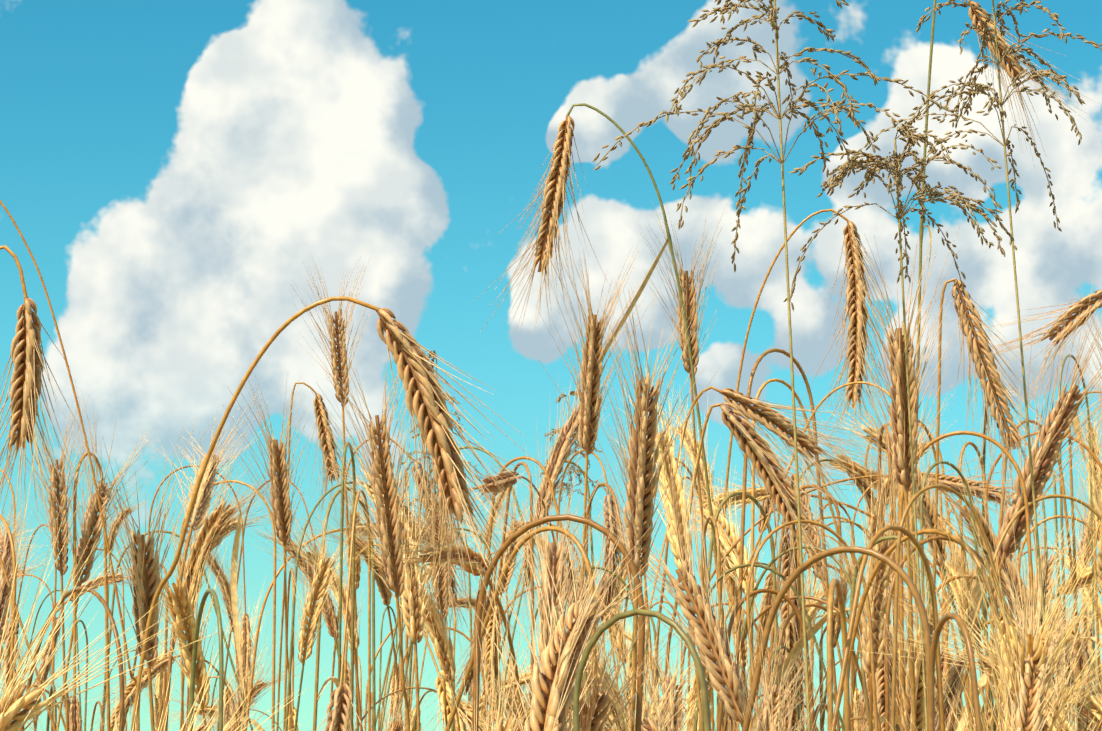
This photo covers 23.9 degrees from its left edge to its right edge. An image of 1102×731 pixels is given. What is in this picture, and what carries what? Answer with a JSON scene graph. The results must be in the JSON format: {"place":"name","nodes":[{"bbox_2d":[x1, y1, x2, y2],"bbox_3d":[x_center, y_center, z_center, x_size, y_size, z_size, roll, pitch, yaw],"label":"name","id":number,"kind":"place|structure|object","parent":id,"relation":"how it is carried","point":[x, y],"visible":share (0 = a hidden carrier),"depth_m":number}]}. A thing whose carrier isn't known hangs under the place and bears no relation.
{"place":"outdoors","nodes":[
{"label":"outdoors","id":0,"kind":"place"},
{"bbox_2d":[0,0,1101,730],"label":"sky","id":1,"kind":"structure","parent":0,"point":[170,170]},
{"label":"field ground","id":2,"kind":"structure","parent":0,"visible":0},
{"bbox_2d":[0,0,1101,730],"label":"stalks","id":3,"kind":"object","parent":2,"relation":"on","point":[850,634],"depth_m":1.78},
{"bbox_2d":[0,501,33,644],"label":"wheat ear","id":4,"kind":"object","parent":3,"relation":"on","point":[7,625],"visible":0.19,"depth_m":2.12},
{"bbox_2d":[0,612,37,729],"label":"wheat ear","id":5,"kind":"object","parent":3,"relation":"on","point":[8,654],"visible":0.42,"depth_m":2.49},
{"bbox_2d":[0,483,46,644],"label":"wheat ear","id":6,"kind":"object","parent":3,"relation":"on","point":[6,553],"visible":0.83,"depth_m":1.92},
{"bbox_2d":[27,617,61,730],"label":"wheat ear","id":7,"kind":"object","parent":3,"relation":"on","point":[44,659],"visible":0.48,"depth_m":2.86},
{"bbox_2d":[69,696,85,730],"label":"wheat ear","id":8,"kind":"object","parent":3,"relation":"on","point":[75,723],"visible":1,"depth_m":1.88},
{"bbox_2d":[68,552,130,600],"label":"wheat ear","id":9,"kind":"object","parent":3,"relation":"on","point":[118,576],"visible":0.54,"depth_m":2.38},
{"bbox_2d":[46,381,161,586],"bbox_3d":[-0.335,0.099,1.953,0.060,0.152,0.108,-7,-24,32],"label":"wheat ear","id":10,"kind":"object","parent":3,"relation":"on","point":[87,525],"visible":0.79,"depth_m":1.93},
{"bbox_2d":[72,656,174,730],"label":"wheat ear","id":11,"kind":"object","parent":3,"relation":"on","point":[158,666],"visible":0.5,"depth_m":2.06},
{"bbox_2d":[107,478,151,552],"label":"wheat ear","id":12,"kind":"object","parent":3,"relation":"on","point":[110,541],"visible":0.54,"depth_m":3.22},
{"bbox_2d":[0,437,273,730],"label":"wheat ear","id":13,"kind":"object","parent":3,"relation":"on","point":[15,700],"visible":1,"depth_m":0.93},
{"bbox_2d":[141,648,177,730],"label":"wheat ear","id":14,"kind":"object","parent":3,"relation":"on","point":[156,706],"visible":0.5,"depth_m":4.08},
{"bbox_2d":[108,520,237,708],"bbox_3d":[-0.210,0.141,1.509,0.071,0.121,0.079,-10,1,1],"label":"wheat ear","id":15,"kind":"object","parent":3,"relation":"on","point":[178,597],"visible":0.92,"depth_m":1.52},
{"bbox_2d":[154,606,197,699],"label":"wheat ear","id":16,"kind":"object","parent":3,"relation":"on","point":[159,690],"visible":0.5,"depth_m":3.82},
{"bbox_2d":[51,618,306,730],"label":"wheat ear","id":17,"kind":"object","parent":3,"relation":"on","point":[225,726],"visible":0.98,"depth_m":0.98},
{"bbox_2d":[144,686,235,729],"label":"wheat ear","id":18,"kind":"object","parent":3,"relation":"on","point":[208,709],"visible":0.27,"depth_m":3.47},
{"bbox_2d":[145,378,269,532],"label":"wheat ear","id":19,"kind":"object","parent":3,"relation":"on","point":[203,499],"visible":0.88,"depth_m":1.77},
{"bbox_2d":[175,517,248,631],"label":"wheat ear","id":20,"kind":"object","parent":3,"relation":"on","point":[225,589],"visible":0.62,"depth_m":2.53},
{"bbox_2d":[172,659,262,730],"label":"wheat ear","id":21,"kind":"object","parent":3,"relation":"on","point":[233,706],"visible":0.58,"depth_m":1.87},
{"bbox_2d":[161,433,287,610],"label":"wheat ear","id":22,"kind":"object","parent":3,"relation":"on","point":[218,517],"visible":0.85,"depth_m":1.95},
{"bbox_2d":[216,687,249,728],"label":"wheat ear","id":23,"kind":"object","parent":3,"relation":"on","point":[227,711],"visible":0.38,"depth_m":3.11},
{"bbox_2d":[224,613,269,720],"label":"wheat ear","id":24,"kind":"object","parent":3,"relation":"on","point":[246,648],"visible":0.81,"depth_m":2.43},
{"bbox_2d":[187,446,312,555],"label":"wheat ear","id":25,"kind":"object","parent":3,"relation":"on","point":[219,540],"visible":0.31,"depth_m":2.77},
{"bbox_2d":[222,575,278,701],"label":"wheat ear","id":26,"kind":"object","parent":3,"relation":"on","point":[246,688],"visible":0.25,"depth_m":2.67},
{"bbox_2d":[226,613,325,730],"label":"wheat ear","id":27,"kind":"object","parent":3,"relation":"on","point":[257,690],"visible":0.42,"depth_m":2.75},
{"bbox_2d":[242,500,338,640],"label":"wheat ear","id":28,"kind":"object","parent":3,"relation":"on","point":[332,625],"visible":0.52,"depth_m":2.17},
{"bbox_2d":[275,514,367,652],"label":"wheat ear","id":29,"kind":"object","parent":3,"relation":"on","point":[336,593],"visible":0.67,"depth_m":1.84},
{"bbox_2d":[278,508,374,663],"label":"wheat ear","id":30,"kind":"object","parent":3,"relation":"on","point":[310,609],"visible":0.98,"depth_m":1.71},
{"bbox_2d":[316,682,364,730],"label":"wheat ear","id":31,"kind":"object","parent":3,"relation":"on","point":[338,720],"visible":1,"depth_m":1.46},
{"bbox_2d":[291,451,391,605],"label":"wheat ear","id":32,"kind":"object","parent":3,"relation":"on","point":[385,593],"visible":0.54,"depth_m":2.25},
{"bbox_2d":[320,464,374,589],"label":"wheat ear","id":33,"kind":"object","parent":3,"relation":"on","point":[357,571],"visible":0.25,"depth_m":2.42},
{"bbox_2d":[322,409,443,643],"bbox_3d":[-0.111,0.109,1.719,0.104,0.161,0.055,-18,-23,38],"label":"wheat ear","id":34,"kind":"object","parent":3,"relation":"on","point":[413,615],"visible":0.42,"depth_m":1.69},
{"bbox_2d":[331,497,459,683],"bbox_3d":[-0.098,0.153,1.746,0.085,0.130,0.076,-14,-7,23],"label":"wheat ear","id":35,"kind":"object","parent":3,"relation":"on","point":[438,632],"visible":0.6,"depth_m":1.74},
{"bbox_2d":[377,663,413,730],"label":"wheat ear","id":36,"kind":"object","parent":3,"relation":"on","point":[392,686],"visible":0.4,"depth_m":3.48},
{"bbox_2d":[361,644,437,730],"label":"wheat ear","id":37,"kind":"object","parent":3,"relation":"on","point":[395,724],"visible":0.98,"depth_m":2.06},
{"bbox_2d":[368,475,457,603],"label":"wheat ear","id":38,"kind":"object","parent":3,"relation":"on","point":[414,518],"visible":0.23,"depth_m":1.88},
{"bbox_2d":[334,484,496,596],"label":"wheat ear","id":39,"kind":"object","parent":3,"relation":"on","point":[474,556],"visible":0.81,"depth_m":1.57},
{"bbox_2d":[350,493,502,577],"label":"wheat ear","id":40,"kind":"object","parent":3,"relation":"on","point":[359,526],"visible":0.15,"depth_m":2.33},
{"bbox_2d":[421,590,505,730],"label":"wheat ear","id":41,"kind":"object","parent":3,"relation":"on","point":[468,689],"visible":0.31,"depth_m":2.13},
{"bbox_2d":[435,672,495,730],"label":"wheat ear","id":42,"kind":"object","parent":3,"relation":"on","point":[439,686],"visible":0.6,"depth_m":1.99},
{"bbox_2d":[417,450,520,528],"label":"wheat ear","id":43,"kind":"object","parent":3,"relation":"on","point":[506,479],"visible":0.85,"depth_m":1.73},
{"bbox_2d":[450,699,505,730],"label":"wheat ear","id":44,"kind":"object","parent":3,"relation":"on","point":[482,726],"visible":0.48,"depth_m":2.02},
{"bbox_2d":[466,605,516,728],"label":"wheat ear","id":45,"kind":"object","parent":3,"relation":"on","point":[489,661],"visible":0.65,"depth_m":2.06},
{"bbox_2d":[448,586,536,643],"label":"wheat ear","id":46,"kind":"object","parent":3,"relation":"on","point":[473,604],"visible":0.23,"depth_m":3.00},
{"bbox_2d":[478,466,526,543],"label":"wheat ear","id":47,"kind":"object","parent":3,"relation":"on","point":[499,497],"visible":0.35,"depth_m":3.27},
{"bbox_2d":[479,636,539,710],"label":"wheat ear","id":48,"kind":"object","parent":3,"relation":"on","point":[522,682],"visible":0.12,"depth_m":2.37},
{"bbox_2d":[483,467,536,595],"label":"wheat ear","id":49,"kind":"object","parent":3,"relation":"on","point":[509,573],"visible":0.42,"depth_m":2.34},
{"bbox_2d":[458,660,572,730],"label":"wheat ear","id":50,"kind":"object","parent":3,"relation":"on","point":[514,706],"visible":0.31,"depth_m":1.77},
{"bbox_2d":[456,485,575,599],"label":"wheat ear","id":51,"kind":"object","parent":3,"relation":"on","point":[549,545],"visible":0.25,"depth_m":2.18},
{"bbox_2d":[506,525,540,618],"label":"wheat ear","id":52,"kind":"object","parent":3,"relation":"on","point":[525,565],"visible":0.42,"depth_m":2.38},
{"bbox_2d":[439,578,609,730],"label":"wheat ear","id":53,"kind":"object","parent":3,"relation":"on","point":[506,726],"visible":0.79,"depth_m":0.99},
{"bbox_2d":[0,1,1101,666],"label":"wheat ears","id":54,"kind":"object","parent":3,"relation":"on","point":[422,387],"visible":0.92,"depth_m":1.68},
{"bbox_2d":[496,438,613,686],"bbox_3d":[0.001,0.118,1.371,0.062,0.163,0.080,2,-21,-1],"label":"wheat ear","id":55,"kind":"object","parent":3,"relation":"on","point":[555,563],"visible":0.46,"depth_m":1.37},
{"bbox_2d":[531,496,607,669],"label":"wheat ear","id":56,"kind":"object","parent":3,"relation":"on","point":[577,589],"visible":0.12,"depth_m":1.60},
{"bbox_2d":[534,364,612,526],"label":"wheat ear","id":57,"kind":"object","parent":3,"relation":"on","point":[561,449],"visible":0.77,"depth_m":2.11},
{"bbox_2d":[465,510,693,730],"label":"wheat ear","id":58,"kind":"object","parent":3,"relation":"on","point":[549,705],"visible":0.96,"depth_m":0.96},
{"bbox_2d":[524,573,666,730],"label":"wheat ear","id":59,"kind":"object","parent":3,"relation":"on","point":[610,694],"visible":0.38,"depth_m":1.62},
{"bbox_2d":[574,546,632,664],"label":"wheat ear","id":60,"kind":"object","parent":3,"relation":"on","point":[617,643],"visible":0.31,"depth_m":2.47},
{"bbox_2d":[522,590,694,730],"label":"wheat ear","id":61,"kind":"object","parent":3,"relation":"on","point":[589,711],"visible":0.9,"depth_m":0.98},
{"bbox_2d":[588,491,653,646],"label":"wheat ear","id":62,"kind":"object","parent":3,"relation":"on","point":[612,588],"visible":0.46,"depth_m":2.41},
{"bbox_2d":[596,488,658,612],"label":"wheat ear","id":63,"kind":"object","parent":3,"relation":"on","point":[623,577],"visible":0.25,"depth_m":3.20},
{"bbox_2d":[613,625,650,719],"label":"wheat ear","id":64,"kind":"object","parent":3,"relation":"on","point":[646,640],"visible":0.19,"depth_m":2.23},
{"bbox_2d":[586,668,682,730],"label":"wheat ear","id":65,"kind":"object","parent":3,"relation":"on","point":[647,724],"visible":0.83,"depth_m":1.29},
{"bbox_2d":[601,612,699,730],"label":"wheat ear","id":66,"kind":"object","parent":3,"relation":"on","point":[651,707],"visible":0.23,"depth_m":1.36},
{"bbox_2d":[614,363,700,573],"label":"wheat ear","id":67,"kind":"object","parent":3,"relation":"on","point":[666,474],"visible":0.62,"depth_m":1.62},
{"bbox_2d":[637,627,711,730],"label":"wheat ear","id":68,"kind":"object","parent":3,"relation":"on","point":[674,711],"visible":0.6,"depth_m":1.67},
{"bbox_2d":[589,459,763,726],"bbox_3d":[0.070,0.118,1.363,0.080,0.157,0.088,-14,-18,-17],"label":"wheat ear","id":69,"kind":"object","parent":3,"relation":"on","point":[724,668],"visible":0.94,"depth_m":1.35},
{"bbox_2d":[654,390,718,502],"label":"wheat ear","id":70,"kind":"object","parent":3,"relation":"on","point":[691,455],"visible":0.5,"depth_m":2.52},
{"bbox_2d":[660,642,718,730],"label":"wheat ear","id":71,"kind":"object","parent":3,"relation":"on","point":[693,695],"visible":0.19,"depth_m":1.79},
{"bbox_2d":[655,457,763,601],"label":"wheat ear","id":72,"kind":"object","parent":3,"relation":"on","point":[732,557],"visible":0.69,"depth_m":2.10},
{"bbox_2d":[661,469,771,556],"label":"wheat ear","id":73,"kind":"object","parent":3,"relation":"on","point":[738,498],"visible":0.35,"depth_m":2.23},
{"bbox_2d":[695,512,768,666],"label":"wheat ear","id":74,"kind":"object","parent":3,"relation":"on","point":[730,584],"visible":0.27,"depth_m":2.29},
{"bbox_2d":[742,574,779,691],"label":"wheat ear","id":75,"kind":"object","parent":3,"relation":"on","point":[767,599],"visible":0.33,"depth_m":2.50},
{"bbox_2d":[705,633,835,730],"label":"wheat ear","id":76,"kind":"object","parent":3,"relation":"on","point":[780,716],"visible":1,"depth_m":0.97},
{"bbox_2d":[746,437,801,532],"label":"wheat ear","id":77,"kind":"object","parent":3,"relation":"on","point":[764,506],"visible":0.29,"depth_m":2.33},
{"bbox_2d":[722,593,826,730],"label":"wheat ear","id":78,"kind":"object","parent":3,"relation":"on","point":[775,691],"visible":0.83,"depth_m":1.32},
{"bbox_2d":[757,617,817,730],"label":"wheat ear","id":79,"kind":"object","parent":3,"relation":"on","point":[789,638],"visible":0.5,"depth_m":1.90},
{"bbox_2d":[749,418,831,582],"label":"wheat ear","id":80,"kind":"object","parent":3,"relation":"on","point":[812,535],"visible":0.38,"depth_m":2.23},
{"bbox_2d":[755,526,837,730],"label":"wheat ear","id":81,"kind":"object","parent":3,"relation":"on","point":[783,609],"visible":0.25,"depth_m":1.99},
{"bbox_2d":[802,531,847,635],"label":"wheat ear","id":82,"kind":"object","parent":3,"relation":"on","point":[819,595],"visible":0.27,"depth_m":2.22},
{"bbox_2d":[780,412,897,497],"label":"wheat ear","id":83,"kind":"object","parent":3,"relation":"on","point":[861,471],"visible":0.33,"depth_m":2.54},
{"bbox_2d":[821,517,869,647],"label":"wheat ear","id":84,"kind":"object","parent":3,"relation":"on","point":[836,624],"visible":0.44,"depth_m":1.88},
{"bbox_2d":[848,470,905,568],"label":"wheat ear","id":85,"kind":"object","parent":3,"relation":"on","point":[859,484],"visible":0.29,"depth_m":2.48},
{"bbox_2d":[851,611,905,730],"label":"wheat ear","id":86,"kind":"object","parent":3,"relation":"on","point":[880,696],"visible":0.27,"depth_m":1.84},
{"bbox_2d":[827,370,942,515],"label":"wheat ear","id":87,"kind":"object","parent":3,"relation":"on","point":[871,436],"visible":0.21,"depth_m":1.92},
{"bbox_2d":[825,422,972,675],"bbox_3d":[0.219,0.112,1.601,0.063,0.159,0.113,5,-5,-36],"label":"wheat ear","id":88,"kind":"object","parent":3,"relation":"on","point":[882,547],"visible":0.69,"depth_m":1.60},
{"bbox_2d":[845,387,959,566],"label":"wheat ear","id":89,"kind":"object","parent":3,"relation":"on","point":[927,514],"visible":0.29,"depth_m":1.87},
{"bbox_2d":[862,391,956,536],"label":"wheat ear","id":90,"kind":"object","parent":3,"relation":"on","point":[921,444],"visible":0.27,"depth_m":2.39},
{"bbox_2d":[866,504,958,645],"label":"wheat ear","id":91,"kind":"object","parent":3,"relation":"on","point":[905,593],"visible":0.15,"depth_m":2.50},
{"bbox_2d":[839,524,987,730],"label":"wheat ear","id":92,"kind":"object","parent":3,"relation":"on","point":[920,710],"visible":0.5,"depth_m":1.40},
{"bbox_2d":[814,515,1077,730],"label":"wheat ear","id":93,"kind":"object","parent":3,"relation":"on","point":[987,664],"visible":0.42,"depth_m":1.13},
{"bbox_2d":[919,655,972,730],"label":"wheat ear","id":94,"kind":"object","parent":3,"relation":"on","point":[953,676],"visible":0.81,"depth_m":1.41},
{"bbox_2d":[919,526,974,625],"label":"wheat ear","id":95,"kind":"object","parent":3,"relation":"on","point":[956,584],"visible":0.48,"depth_m":2.25},
{"bbox_2d":[926,528,982,633],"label":"wheat ear","id":96,"kind":"object","parent":3,"relation":"on","point":[968,581],"visible":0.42,"depth_m":2.26},
{"bbox_2d":[947,517,993,641],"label":"wheat ear","id":97,"kind":"object","parent":3,"relation":"on","point":[977,596],"visible":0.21,"depth_m":2.27},
{"bbox_2d":[915,428,1031,634],"bbox_3d":[0.294,0.116,1.752,0.075,0.154,0.059,-19,-9,-13],"label":"wheat ear","id":98,"kind":"object","parent":3,"relation":"on","point":[990,537],"visible":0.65,"depth_m":1.75},
{"bbox_2d":[895,463,1101,730],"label":"wheat ear","id":99,"kind":"object","parent":3,"relation":"on","point":[1039,646],"visible":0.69,"depth_m":1.05},
{"bbox_2d":[921,449,1077,538],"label":"wheat ear","id":100,"kind":"object","parent":3,"relation":"on","point":[948,481],"visible":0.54,"depth_m":1.97},
{"bbox_2d":[973,546,1101,730],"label":"wheat ear","id":101,"kind":"object","parent":3,"relation":"on","point":[1026,705],"visible":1,"depth_m":1.04},
{"bbox_2d":[988,618,1092,730],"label":"wheat ear","id":102,"kind":"object","parent":3,"relation":"on","point":[1005,663],"visible":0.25,"depth_m":1.12},
{"bbox_2d":[990,560,1101,730],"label":"wheat ear","id":103,"kind":"object","parent":3,"relation":"on","point":[1054,630],"visible":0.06,"depth_m":1.22},
{"bbox_2d":[1003,494,1093,633],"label":"wheat ear","id":104,"kind":"object","parent":3,"relation":"on","point":[1047,569],"visible":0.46,"depth_m":1.56},
{"bbox_2d":[997,283,1101,559],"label":"wheat ear","id":105,"kind":"object","parent":3,"relation":"on","point":[1060,417],"visible":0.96,"depth_m":1.47},
{"bbox_2d":[1053,603,1082,728],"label":"wheat ear","id":106,"kind":"object","parent":3,"relation":"on","point":[1062,663],"visible":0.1,"depth_m":2.47},
{"bbox_2d":[1037,359,1101,589],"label":"wheat ear","id":107,"kind":"object","parent":3,"relation":"on","point":[1099,562],"visible":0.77,"depth_m":1.77},
{"bbox_2d":[1041,523,1101,636],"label":"wheat ear","id":108,"kind":"object","parent":3,"relation":"on","point":[1090,606],"visible":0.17,"depth_m":2.26},
{"bbox_2d":[1045,640,1101,722],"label":"wheat ear","id":109,"kind":"object","parent":3,"relation":"on","point":[1087,678],"visible":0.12,"depth_m":1.36},
{"bbox_2d":[1052,640,1101,730],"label":"wheat ear","id":110,"kind":"object","parent":3,"relation":"on","point":[1092,704],"visible":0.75,"depth_m":1.58},
{"bbox_2d":[1062,634,1096,730],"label":"wheat ear","id":111,"kind":"object","parent":3,"relation":"on","point":[1085,657],"visible":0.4,"depth_m":1.80},
{"bbox_2d":[1059,549,1099,594],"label":"wheat ear","id":112,"kind":"object","parent":3,"relation":"on","point":[1088,582],"visible":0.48,"depth_m":1.95},
{"bbox_2d":[1063,439,1100,567],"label":"wheat ear","id":113,"kind":"object","parent":3,"relation":"on","point":[1081,543],"visible":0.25,"depth_m":3.00},
{"bbox_2d":[1066,403,1101,539],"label":"wheat ear","id":114,"kind":"object","parent":3,"relation":"on","point":[1095,517],"visible":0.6,"depth_m":2.54},
{"bbox_2d":[1066,286,1101,442],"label":"wheat ear","id":115,"kind":"object","parent":3,"relation":"on","point":[1091,369],"visible":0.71,"depth_m":2.15},
{"bbox_2d":[1070,417,1101,556],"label":"wheat ear","id":116,"kind":"object","parent":3,"relation":"on","point":[1086,538],"visible":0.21,"depth_m":2.82},
{"bbox_2d":[1072,597,1101,680],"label":"wheat ear","id":117,"kind":"object","parent":3,"relation":"on","point":[1088,620],"visible":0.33,"depth_m":2.62},
{"bbox_2d":[401,0,1101,730],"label":"wild grass panicles","id":118,"kind":"object","parent":2,"relation":"on","point":[853,162],"visible":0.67,"depth_m":1.18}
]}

